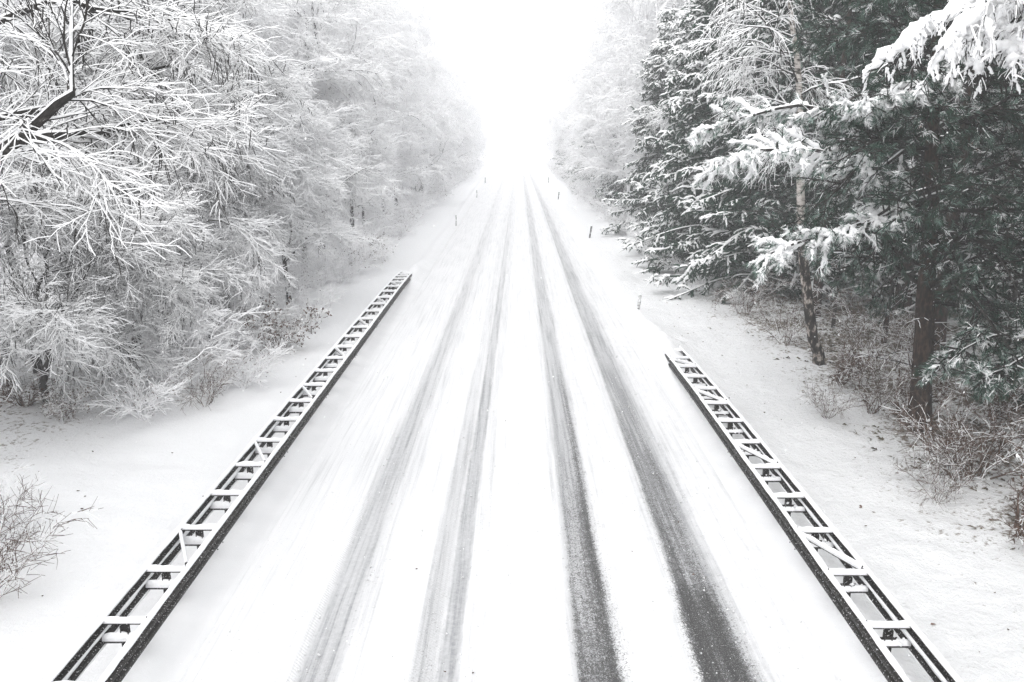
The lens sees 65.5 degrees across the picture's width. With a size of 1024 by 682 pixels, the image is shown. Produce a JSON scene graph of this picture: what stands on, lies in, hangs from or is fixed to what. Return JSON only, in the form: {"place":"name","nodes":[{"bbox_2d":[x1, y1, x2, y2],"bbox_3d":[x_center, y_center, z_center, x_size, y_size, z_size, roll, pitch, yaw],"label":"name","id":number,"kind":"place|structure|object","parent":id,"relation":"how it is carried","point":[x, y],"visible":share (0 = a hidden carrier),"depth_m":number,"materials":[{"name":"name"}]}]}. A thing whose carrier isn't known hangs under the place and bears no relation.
{"place":"outdoors","nodes":[
{"label":"outdoors","id":0,"kind":"place"},
{"bbox_2d":[14,0,909,146],"label":"sky","id":1,"kind":"structure","parent":0,"point":[518,56],"materials":[{"name":"white"}]},
{"bbox_2d":[180,147,843,681],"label":"road","id":2,"kind":"structure","parent":0,"point":[510,253],"depth_m":13.90,"materials":[{"name":"white snow"}]},
{"bbox_2d":[229,283,837,681],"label":"snow crumbs","id":3,"kind":"object","parent":2,"relation":"on","point":[571,640],"visible":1,"depth_m":12.82,"materials":[{"name":"white snow"}]},
{"bbox_2d":[0,128,1023,681],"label":"ground","id":4,"kind":"structure","parent":0,"point":[148,490],"depth_m":15.89,"materials":[{"name":"white snow"}]},
{"bbox_2d":[0,474,52,571],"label":"shrub","id":5,"kind":"object","parent":4,"relation":"on","point":[33,510],"visible":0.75,"depth_m":12.09,"materials":[{"name":"grey plant"}]},
{"bbox_2d":[0,461,56,540],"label":"shrub","id":6,"kind":"object","parent":4,"relation":"on","point":[4,491],"visible":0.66,"depth_m":13.19,"materials":[{"name":"white plant"}]},
{"bbox_2d":[0,363,70,411],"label":"shrub","id":7,"kind":"object","parent":4,"relation":"on","point":[18,397],"visible":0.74,"depth_m":18.94,"materials":[{"name":"grey plant"}]},
{"bbox_2d":[0,491,100,597],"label":"shrub","id":8,"kind":"object","parent":4,"relation":"on","point":[25,562],"visible":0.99,"depth_m":11.37,"materials":[{"name":"grey plant"}]},
{"bbox_2d":[35,385,93,420],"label":"shrub","id":9,"kind":"object","parent":4,"relation":"on","point":[80,394],"visible":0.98,"depth_m":18.23,"materials":[{"name":"grey plant"}]},
{"bbox_2d":[0,3,146,373],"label":"broadleaf tree","id":10,"kind":"object","parent":4,"relation":"on","point":[10,51],"visible":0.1,"depth_m":20.03,"materials":[{"name":"white plant"}]},
{"bbox_2d":[0,0,160,359],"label":"broadleaf tree","id":11,"kind":"object","parent":4,"relation":"on","point":[47,122],"visible":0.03,"depth_m":21.36,"materials":[{"name":"white plant"}]},
{"bbox_2d":[0,54,218,422],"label":"broadleaf tree","id":12,"kind":"object","parent":4,"relation":"on","point":[91,280],"visible":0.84,"depth_m":17.84,"materials":[{"name":"white plant"}]},
{"bbox_2d":[84,357,194,423],"bbox_3d":[-8.667,1.187,18.613,2.397,1.480,2.551,-6,15,-22],"label":"shrub","id":13,"kind":"object","parent":4,"relation":"on","point":[159,394],"visible":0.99,"depth_m":18.59,"materials":[{"name":"white plant"}]},
{"bbox_2d":[6,0,280,355],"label":"broadleaf tree","id":14,"kind":"object","parent":4,"relation":"on","point":[206,70],"visible":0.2,"depth_m":21.26,"materials":[{"name":"white plant"}]},
{"bbox_2d":[28,30,270,344],"bbox_3d":[-10.574,-4.678,23.611,5.949,10.774,6.524,3,15,11],"label":"broadleaf tree","id":15,"kind":"object","parent":4,"relation":"on","point":[180,153],"visible":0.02,"depth_m":22.87,"materials":[{"name":"white plant"}]},
{"bbox_2d":[3,0,297,345],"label":"broadleaf tree","id":16,"kind":"object","parent":4,"relation":"on","point":[231,225],"visible":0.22,"depth_m":22.89,"materials":[{"name":"white plant"}]},
{"bbox_2d":[0,0,302,276],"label":"broadleaf tree","id":17,"kind":"object","parent":4,"relation":"on","point":[87,97],"visible":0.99,"depth_m":10.89,"materials":[{"name":"white plant"}]},
{"bbox_2d":[40,0,309,344],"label":"snowy tree","id":18,"kind":"object","parent":4,"relation":"on","point":[263,156],"visible":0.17,"depth_m":24.16,"materials":[{"name":"white plant"}]},
{"bbox_2d":[74,290,278,385],"bbox_3d":[-8.513,-0.076,20.899,5.150,3.104,3.919,8,16,29],"label":"snowy shrub","id":19,"kind":"object","parent":4,"relation":"on","point":[197,331],"visible":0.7,"depth_m":20.34,"materials":[{"name":"white plant"}]},
{"bbox_2d":[84,11,316,352],"bbox_3d":[-10.646,-4.529,25.704,7.584,11.867,7.605,-11,18,-38],"label":"broadleaf tree","id":20,"kind":"object","parent":4,"relation":"on","point":[275,84],"visible":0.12,"depth_m":24.93,"materials":[{"name":"white plant"}]},
{"bbox_2d":[160,346,253,413],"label":"shrub","id":21,"kind":"object","parent":4,"relation":"on","point":[210,387],"visible":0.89,"depth_m":19.67,"materials":[{"name":"grey plant"}]},
{"bbox_2d":[146,276,300,352],"bbox_3d":[-8.613,-0.815,24.119,4.433,2.572,4.165,-14,20,-43],"label":"snowy shrub","id":22,"kind":"object","parent":4,"relation":"on","point":[243,338],"visible":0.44,"depth_m":23.96,"materials":[{"name":"grey plant"}]},
{"bbox_2d":[44,269,412,681],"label":"guard rail","id":23,"kind":"object","parent":4,"relation":"on","point":[93,642],"visible":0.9,"depth_m":12.30,"materials":[{"name":"metal"}]},
{"bbox_2d":[186,326,298,392],"bbox_3d":[-7.128,0.479,20.994,2.976,1.727,2.796,11,18,37],"label":"shrub","id":24,"kind":"object","parent":4,"relation":"on","point":[245,369],"visible":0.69,"depth_m":21.00,"materials":[{"name":"white plant"}]},
{"bbox_2d":[189,0,369,309],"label":"broadleaf tree","id":25,"kind":"object","parent":4,"relation":"on","point":[303,195],"visible":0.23,"depth_m":28.00,"materials":[{"name":"white plant"}]},
{"bbox_2d":[227,293,331,350],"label":"shrub","id":26,"kind":"object","parent":4,"relation":"on","point":[272,323],"visible":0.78,"depth_m":24.66,"materials":[{"name":"grey plant"}]},
{"bbox_2d":[217,0,361,287],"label":"snowy tree","id":27,"kind":"object","parent":4,"relation":"on","point":[262,47],"visible":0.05,"depth_m":33.04,"materials":[{"name":"white plant"}]},
{"bbox_2d":[212,0,370,213],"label":"broadleaf tree","id":28,"kind":"object","parent":4,"relation":"on","point":[280,38],"visible":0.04,"depth_m":35.10,"materials":[{"name":"white plant"}]},
{"bbox_2d":[239,271,347,328],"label":"snowy shrub","id":29,"kind":"object","parent":4,"relation":"on","point":[316,305],"visible":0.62,"depth_m":27.59,"materials":[{"name":"grey plant"}]},
{"bbox_2d":[265,256,324,304],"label":"snowy shrub","id":30,"kind":"object","parent":4,"relation":"on","point":[294,290],"visible":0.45,"depth_m":31.37,"materials":[{"name":"white plant"}]},
{"bbox_2d":[234,67,392,301],"bbox_3d":[-8.971,-5.712,30.499,7.858,9.327,6.000,6,16,23],"label":"snowy tree","id":31,"kind":"object","parent":4,"relation":"on","point":[325,232],"visible":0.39,"depth_m":29.53,"materials":[{"name":"white plant"}]},
{"bbox_2d":[280,245,348,287],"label":"snowy shrub","id":32,"kind":"object","parent":4,"relation":"on","point":[327,276],"visible":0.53,"depth_m":35.02,"materials":[{"name":"white plant"}]},
{"bbox_2d":[243,21,398,261],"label":"snowy tree","id":33,"kind":"object","parent":4,"relation":"on","point":[378,126],"visible":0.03,"depth_m":40.20,"materials":[{"name":"white snow"}]},
{"bbox_2d":[259,0,389,254],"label":"broadleaf tree","id":34,"kind":"object","parent":4,"relation":"on","point":[350,64],"visible":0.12,"depth_m":38.81,"materials":[{"name":"white plant"}]},
{"bbox_2d":[250,0,399,267],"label":"birch tree","id":35,"kind":"object","parent":4,"relation":"on","point":[382,194],"visible":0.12,"depth_m":37.29,"materials":[{"name":"white plant"}]},
{"bbox_2d":[266,0,401,265],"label":"snowy tree","id":36,"kind":"object","parent":4,"relation":"on","point":[319,19],"visible":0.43,"depth_m":35.79,"materials":[{"name":"white plant"}]},
{"bbox_2d":[312,249,368,283],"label":"shrub","id":37,"kind":"object","parent":4,"relation":"on","point":[344,274],"visible":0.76,"depth_m":36.02,"materials":[{"name":"white plant"}]},
{"bbox_2d":[303,90,381,266],"bbox_3d":[-9.693,-8.346,38.695,6.685,10.504,5.627,0,14,0],"label":"broadleaf tree","id":38,"kind":"object","parent":4,"relation":"on","point":[355,134],"visible":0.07,"depth_m":37.94,"materials":[{"name":"white plant"}]},
{"bbox_2d":[288,0,406,249],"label":"birch tree","id":39,"kind":"object","parent":4,"relation":"on","point":[374,23],"visible":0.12,"depth_m":42.82,"materials":[{"name":"white plant"}]},
{"bbox_2d":[310,23,403,228],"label":"snowy tree","id":40,"kind":"object","parent":4,"relation":"on","point":[384,151],"visible":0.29,"depth_m":44.33,"materials":[{"name":"white snow"}]},
{"bbox_2d":[313,225,402,273],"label":"snowy shrub","id":41,"kind":"object","parent":4,"relation":"on","point":[355,257],"visible":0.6,"depth_m":38.48,"materials":[{"name":"white plant"}]},
{"bbox_2d":[292,0,425,210],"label":"birch tree","id":42,"kind":"object","parent":4,"relation":"on","point":[376,36],"visible":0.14,"depth_m":48.25,"materials":[{"name":"white plant"}]},
{"bbox_2d":[301,0,422,224],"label":"snowy tree","id":43,"kind":"object","parent":4,"relation":"on","point":[375,18],"visible":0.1,"depth_m":47.17,"materials":[{"name":"white plant"}]},
{"bbox_2d":[309,100,414,230],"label":"snowy tree","id":44,"kind":"object","parent":4,"relation":"on","point":[396,195],"visible":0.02,"depth_m":53.24,"materials":[{"name":"white plant"}]},
{"bbox_2d":[324,0,411,227],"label":"snowy tree","id":45,"kind":"object","parent":4,"relation":"on","point":[357,211],"visible":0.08,"depth_m":53.66,"materials":[{"name":"white plant"}]},
{"bbox_2d":[315,0,426,227],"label":"birch tree","id":46,"kind":"object","parent":4,"relation":"on","point":[395,69],"visible":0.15,"depth_m":53.48,"materials":[{"name":"white plant"}]},
{"bbox_2d":[334,0,449,218],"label":"birch tree","id":47,"kind":"object","parent":4,"relation":"on","point":[392,16],"visible":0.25,"depth_m":59.19,"materials":[{"name":"white plant"}]},
{"bbox_2d":[344,40,441,218],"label":"snowy tree","id":48,"kind":"object","parent":4,"relation":"on","point":[407,173],"visible":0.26,"depth_m":59.42,"materials":[{"name":"white plant"}]},
{"bbox_2d":[341,0,454,209],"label":"birch tree","id":49,"kind":"object","parent":4,"relation":"on","point":[420,135],"visible":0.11,"depth_m":67.10,"materials":[{"name":"white plant"}]},
{"bbox_2d":[365,0,432,213],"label":"snowy tree","id":50,"kind":"object","parent":4,"relation":"on","point":[423,64],"visible":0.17,"depth_m":62.01,"materials":[{"name":"white snow"}]},
{"bbox_2d":[375,38,441,204],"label":"snowy tree","id":51,"kind":"object","parent":4,"relation":"on","point":[433,73],"visible":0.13,"depth_m":66.48,"materials":[{"name":"white plant"}]},
{"bbox_2d":[369,0,453,201],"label":"birch tree","id":52,"kind":"object","parent":4,"relation":"on","point":[419,78],"visible":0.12,"depth_m":72.10,"materials":[{"name":"white plant"}]},
{"bbox_2d":[393,0,460,188],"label":"birch tree","id":53,"kind":"object","parent":4,"relation":"on","point":[428,30],"visible":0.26,"depth_m":80.08,"materials":[{"name":"white plant"}]},
{"bbox_2d":[400,92,470,193],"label":"snowy tree","id":54,"kind":"object","parent":4,"relation":"on","point":[445,162],"visible":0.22,"depth_m":77.01,"materials":[{"name":"white snow"}]},
{"bbox_2d":[407,7,464,191],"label":"birch tree","id":55,"kind":"object","parent":4,"relation":"on","point":[440,67],"visible":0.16,"depth_m":87.22,"materials":[{"name":"white plant"}]},
{"bbox_2d":[403,0,476,181],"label":"birch tree","id":56,"kind":"object","parent":4,"relation":"on","point":[445,46],"visible":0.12,"depth_m":92.61,"materials":[{"name":"white plant"}]},
{"bbox_2d":[540,89,574,158],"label":"snowy tree","id":57,"kind":"object","parent":4,"relation":"on","point":[557,143],"visible":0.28,"depth_m":128.25,"materials":[{"name":"white snow"}]},
{"bbox_2d":[568,86,619,192],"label":"snowy tree","id":58,"kind":"object","parent":4,"relation":"on","point":[584,156],"visible":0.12,"depth_m":73.77,"materials":[{"name":"white snow"}]},
{"bbox_2d":[551,0,640,190],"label":"birch tree","id":59,"kind":"object","parent":4,"relation":"on","point":[592,43],"visible":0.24,"depth_m":78.03,"materials":[{"name":"white plant"}]},
{"bbox_2d":[557,0,643,184],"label":"birch tree","id":60,"kind":"object","parent":4,"relation":"on","point":[590,108],"visible":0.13,"depth_m":81.71,"materials":[{"name":"white plant"}]},
{"bbox_2d":[564,0,644,189],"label":"birch tree","id":61,"kind":"object","parent":4,"relation":"on","point":[594,56],"visible":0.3,"depth_m":72.11,"materials":[{"name":"white plant"}]},
{"bbox_2d":[558,0,658,213],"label":"snowy tree","id":62,"kind":"object","parent":4,"relation":"on","point":[616,9],"visible":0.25,"depth_m":65.29,"materials":[{"name":"white snow"}]},
{"bbox_2d":[589,75,645,207],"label":"spruce tree","id":63,"kind":"object","parent":4,"relation":"on","point":[613,188],"visible":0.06,"depth_m":71.21,"materials":[{"name":"white plant"}]},
{"bbox_2d":[572,0,665,191],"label":"birch tree","id":64,"kind":"object","parent":4,"relation":"on","point":[604,87],"visible":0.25,"depth_m":65.49,"materials":[{"name":"white plant"}]},
{"bbox_2d":[580,0,685,160],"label":"birch tree","id":65,"kind":"object","parent":4,"relation":"on","point":[631,84],"visible":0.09,"depth_m":59.50,"materials":[{"name":"white plant"}]},
{"bbox_2d":[586,0,684,209],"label":"snowy tree","id":66,"kind":"object","parent":4,"relation":"on","point":[624,62],"visible":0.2,"depth_m":58.97,"materials":[{"name":"white snow"}]},
{"bbox_2d":[585,0,693,209],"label":"snowy tree","id":67,"kind":"object","parent":4,"relation":"on","point":[657,2],"visible":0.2,"depth_m":55.31,"materials":[{"name":"white plant"}]},
{"bbox_2d":[600,6,683,234],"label":"spruce tree","id":68,"kind":"object","parent":4,"relation":"on","point":[653,73],"visible":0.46,"depth_m":51.23,"materials":[{"name":"white plant"}]},
{"bbox_2d":[605,0,686,187],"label":"birch tree","id":69,"kind":"object","parent":4,"relation":"on","point":[623,95],"visible":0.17,"depth_m":54.66,"materials":[{"name":"white plant"}]},
{"bbox_2d":[614,0,724,257],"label":"spruce tree","id":70,"kind":"object","parent":4,"relation":"on","point":[679,69],"visible":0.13,"depth_m":41.40,"materials":[{"name":"white plant"}]},
{"bbox_2d":[624,5,726,189],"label":"snowy tree","id":71,"kind":"object","parent":4,"relation":"on","point":[656,113],"visible":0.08,"depth_m":48.13,"materials":[{"name":"white snow"}]},
{"bbox_2d":[619,0,785,274],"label":"spruce tree","id":72,"kind":"object","parent":4,"relation":"on","point":[693,237],"visible":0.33,"depth_m":36.52,"materials":[{"name":"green plant"}]},
{"bbox_2d":[645,0,860,306],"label":"spruce tree","id":73,"kind":"object","parent":4,"relation":"on","point":[716,256],"visible":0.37,"depth_m":31.91,"materials":[{"name":"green plant"}]},
{"bbox_2d":[708,267,799,315],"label":"shrub","id":74,"kind":"object","parent":4,"relation":"on","point":[753,297],"visible":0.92,"depth_m":29.21,"materials":[{"name":"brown plant"}]},
{"bbox_2d":[694,0,860,254],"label":"pine tree","id":75,"kind":"object","parent":4,"relation":"on","point":[776,194],"visible":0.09,"depth_m":31.63,"materials":[{"name":"green plant"}]},
{"bbox_2d":[741,295,821,348],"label":"shrub","id":76,"kind":"object","parent":4,"relation":"on","point":[787,329],"visible":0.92,"depth_m":25.27,"materials":[{"name":"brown plant"}]},
{"bbox_2d":[662,346,962,681],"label":"guard rail","id":77,"kind":"object","parent":4,"relation":"on","point":[914,640],"visible":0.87,"depth_m":11.82,"materials":[{"name":"metal"}]},
{"bbox_2d":[684,0,941,365],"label":"birch tree","id":78,"kind":"object","parent":4,"relation":"on","point":[818,353],"visible":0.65,"depth_m":21.39,"materials":[{"name":"white plant"}]},
{"bbox_2d":[725,0,901,284],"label":"spruce tree","id":79,"kind":"object","parent":4,"relation":"on","point":[828,11],"visible":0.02,"depth_m":35.66,"materials":[{"name":"green plant"}]},
{"bbox_2d":[720,0,946,317],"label":"pine tree","id":80,"kind":"object","parent":4,"relation":"on","point":[784,212],"visible":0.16,"depth_m":27.19,"materials":[{"name":"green plant"}]},
{"bbox_2d":[796,381,870,418],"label":"shrub","id":81,"kind":"object","parent":4,"relation":"on","point":[809,395],"visible":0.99,"depth_m":18.50,"materials":[{"name":"grey plant"}]},
{"bbox_2d":[786,126,884,327],"bbox_3d":[10.720,-3.580,26.440,3.259,7.143,3.065,5,15,18],"label":"bare tree","id":82,"kind":"object","parent":4,"relation":"on","point":[834,307],"visible":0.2,"depth_m":26.50,"materials":[{"name":"grey plant"}]},
{"bbox_2d":[717,0,954,295],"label":"spruce tree","id":83,"kind":"object","parent":4,"relation":"on","point":[835,17],"visible":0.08,"depth_m":30.82,"materials":[{"name":"green plant"}]},
{"bbox_2d":[686,0,1023,433],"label":"pine tree","id":84,"kind":"object","parent":4,"relation":"on","point":[887,217],"visible":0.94,"depth_m":15.92,"materials":[{"name":"green plant"}]},
{"bbox_2d":[821,330,889,390],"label":"shrub","id":85,"kind":"object","parent":4,"relation":"on","point":[841,381],"visible":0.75,"depth_m":20.96,"materials":[{"name":"brown plant"}]},
{"bbox_2d":[812,279,914,349],"bbox_3d":[11.082,-0.739,24.940,3.605,2.083,3.419,5,15,19],"label":"shrub","id":86,"kind":"object","parent":4,"relation":"on","point":[848,314],"visible":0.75,"depth_m":24.98,"materials":[{"name":"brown plant"}]},
{"bbox_2d":[832,323,941,420],"bbox_3d":[8.811,0.830,18.845,2.623,2.066,2.360,13,19,41],"label":"shrub","id":87,"kind":"object","parent":4,"relation":"on","point":[878,390],"visible":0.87,"depth_m":18.89,"materials":[{"name":"brown plant"}]},
{"bbox_2d":[788,0,1021,311],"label":"pine tree","id":88,"kind":"object","parent":4,"relation":"on","point":[899,286],"visible":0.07,"depth_m":28.00,"materials":[{"name":"green plant"}]},
{"bbox_2d":[846,309,968,382],"bbox_3d":[10.950,0.071,21.634,3.304,1.909,3.134,-11,18,-36],"label":"shrub","id":89,"kind":"object","parent":4,"relation":"on","point":[902,338],"visible":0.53,"depth_m":21.70,"materials":[{"name":"brown plant"}]},
{"bbox_2d":[842,77,973,342],"bbox_3d":[12.187,-3.620,24.226,3.195,8.403,3.256,-7,16,-24],"label":"bare tree","id":90,"kind":"object","parent":4,"relation":"on","point":[890,291],"visible":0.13,"depth_m":24.74,"materials":[{"name":"grey plant"}]},
{"bbox_2d":[885,358,960,427],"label":"shrub","id":91,"kind":"object","parent":4,"relation":"on","point":[942,392],"visible":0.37,"depth_m":18.32,"materials":[{"name":"brown plant"}]},
{"bbox_2d":[838,4,1023,350],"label":"pine tree","id":92,"kind":"object","parent":4,"relation":"on","point":[954,216],"visible":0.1,"depth_m":22.79,"materials":[{"name":"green plant"}]},
{"bbox_2d":[849,18,1023,318],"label":"spruce tree","id":93,"kind":"object","parent":4,"relation":"on","point":[964,257],"visible":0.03,"depth_m":29.18,"materials":[{"name":"green plant"}]},
{"bbox_2d":[890,443,989,510],"bbox_3d":[7.831,2.455,14.435,1.709,1.041,1.802,4,15,15],"label":"shrub","id":94,"kind":"object","parent":4,"relation":"on","point":[949,484],"visible":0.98,"depth_m":14.50,"materials":[{"name":"brown plant"}]},
{"bbox_2d":[862,0,1023,98],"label":"branch","id":95,"kind":"object","parent":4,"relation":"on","point":[977,25],"visible":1,"depth_m":10.82,"materials":[{"name":"white plant"}]},
{"bbox_2d":[876,358,1023,485],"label":"shrub","id":96,"kind":"object","parent":4,"relation":"on","point":[959,430],"visible":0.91,"depth_m":14.78,"materials":[{"name":"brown plant"}]},
{"bbox_2d":[908,399,1023,481],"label":"shrub","id":97,"kind":"object","parent":4,"relation":"on","point":[988,468],"visible":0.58,"depth_m":15.39,"materials":[{"name":"brown plant"}]},
{"bbox_2d":[912,281,1023,437],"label":"young pine","id":98,"kind":"object","parent":4,"relation":"on","point":[983,380],"visible":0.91,"depth_m":14.85,"materials":[{"name":"green plant"}]},
{"bbox_2d":[948,172,1023,353],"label":"pine tree","id":99,"kind":"object","parent":4,"relation":"on","point":[1002,277],"visible":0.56,"depth_m":15.70,"materials":[{"name":"green plant"}]},
{"bbox_2d":[948,79,1023,377],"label":"bare tree","id":100,"kind":"object","parent":4,"relation":"on","point":[1014,294],"visible":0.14,"depth_m":20.61,"materials":[{"name":"green plant"}]},
{"bbox_2d":[975,367,1023,425],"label":"shrub","id":101,"kind":"object","parent":4,"relation":"on","point":[1004,402],"visible":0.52,"depth_m":17.94,"materials":[{"name":"grey plant"}]},
{"bbox_2d":[998,449,1023,543],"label":"shrub","id":102,"kind":"object","parent":4,"relation":"on","point":[1018,527],"visible":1,"depth_m":13.34,"materials":[{"name":"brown plant"}]},
{"bbox_2d":[696,285,1023,549],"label":"dead grass","id":103,"kind":"structure","parent":0,"point":[954,399],"depth_m":23.64,"materials":[{"name":"plant"}]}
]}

